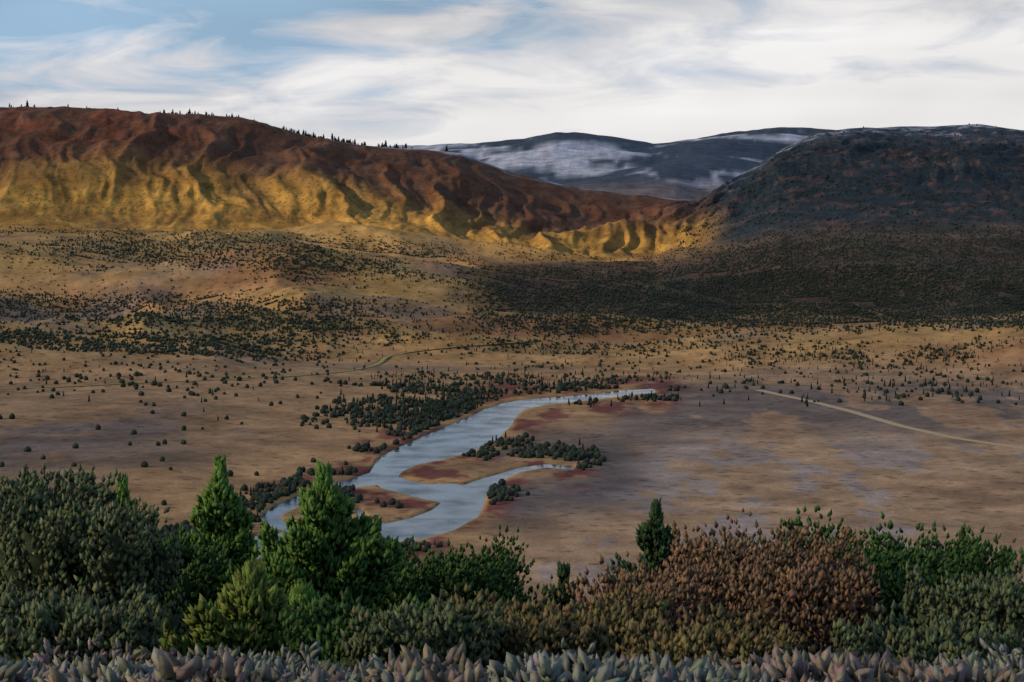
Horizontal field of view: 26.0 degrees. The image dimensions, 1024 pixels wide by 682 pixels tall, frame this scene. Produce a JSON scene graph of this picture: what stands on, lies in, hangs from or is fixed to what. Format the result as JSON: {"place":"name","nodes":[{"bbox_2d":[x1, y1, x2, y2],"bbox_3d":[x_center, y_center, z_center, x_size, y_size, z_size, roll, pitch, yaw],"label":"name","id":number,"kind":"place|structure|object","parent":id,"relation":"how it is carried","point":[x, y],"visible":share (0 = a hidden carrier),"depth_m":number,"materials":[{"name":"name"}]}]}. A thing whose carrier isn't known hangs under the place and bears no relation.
{"place":"outdoors","nodes":[
{"label":"outdoors","id":0,"kind":"place"},
{"bbox_2d":[0,341,528,388],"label":"highway road","id":1,"kind":"structure","parent":0,"point":[383,359],"depth_m":2859.43,"materials":[{"name":"grey asphalt"}]},
{"bbox_2d":[255,389,655,558],"bbox_3d":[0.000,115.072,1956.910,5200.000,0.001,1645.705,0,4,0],"label":"river water","id":2,"kind":"structure","parent":0,"point":[459,505],"depth_m":1932.61,"materials":[{"name":"blue liquid"}]},
{"bbox_2d":[0,106,1023,607],"bbox_3d":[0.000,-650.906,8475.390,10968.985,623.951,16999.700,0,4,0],"label":"ground","id":3,"kind":"structure","parent":0,"point":[692,456],"depth_m":3470.28,"materials":[{"name":"brown soil"}]},
{"bbox_2d":[9,100,447,151],"bbox_3d":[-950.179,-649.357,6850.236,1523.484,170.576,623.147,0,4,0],"label":"trees","id":4,"kind":"object","parent":3,"relation":"on","point":[332,138],"visible":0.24,"depth_m":6558.10,"materials":[{"name":"green plant"}]},
{"bbox_2d":[0,119,1023,352],"bbox_3d":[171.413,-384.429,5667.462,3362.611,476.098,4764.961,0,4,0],"label":"junipers","id":5,"kind":"object","parent":3,"relation":"on","point":[939,320],"visible":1,"depth_m":4200.95,"materials":[{"name":"green plant"}]},
{"bbox_2d":[0,311,1023,551],"bbox_3d":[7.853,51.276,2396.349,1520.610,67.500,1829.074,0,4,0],"label":"shrubs","id":6,"kind":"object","parent":3,"relation":"on","point":[259,495],"depth_m":2713.50,"materials":[{"name":"green plant"}]},
{"bbox_2d":[0,310,1023,551],"bbox_3d":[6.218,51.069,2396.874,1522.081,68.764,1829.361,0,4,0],"label":"valley junipers","id":7,"kind":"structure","parent":3,"relation":"on","point":[357,498],"depth_m":2744.30,"materials":[{"name":"green plant"}]},
{"bbox_2d":[0,125,1023,550],"bbox_3d":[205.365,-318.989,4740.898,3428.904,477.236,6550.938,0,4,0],"label":"conifers","id":8,"kind":"object","parent":3,"relation":"on","point":[470,401],"visible":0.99,"depth_m":3156.15,"materials":[{"name":"green plant"}]},
{"bbox_2d":[0,453,1023,681],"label":"trees","id":9,"kind":"object","parent":3,"relation":"on","point":[234,610],"depth_m":32.51,"materials":[{"name":"green plant"}]},
{"bbox_2d":[0,0,1023,145],"label":"sky","id":10,"kind":"structure","parent":0,"point":[372,72],"materials":[{"name":"white"}]},
{"bbox_2d":[756,390,1023,449],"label":"dirt track","id":11,"kind":"structure","parent":0,"point":[886,421],"depth_m":2349.80,"materials":[{"name":"beige soil"}]}
]}

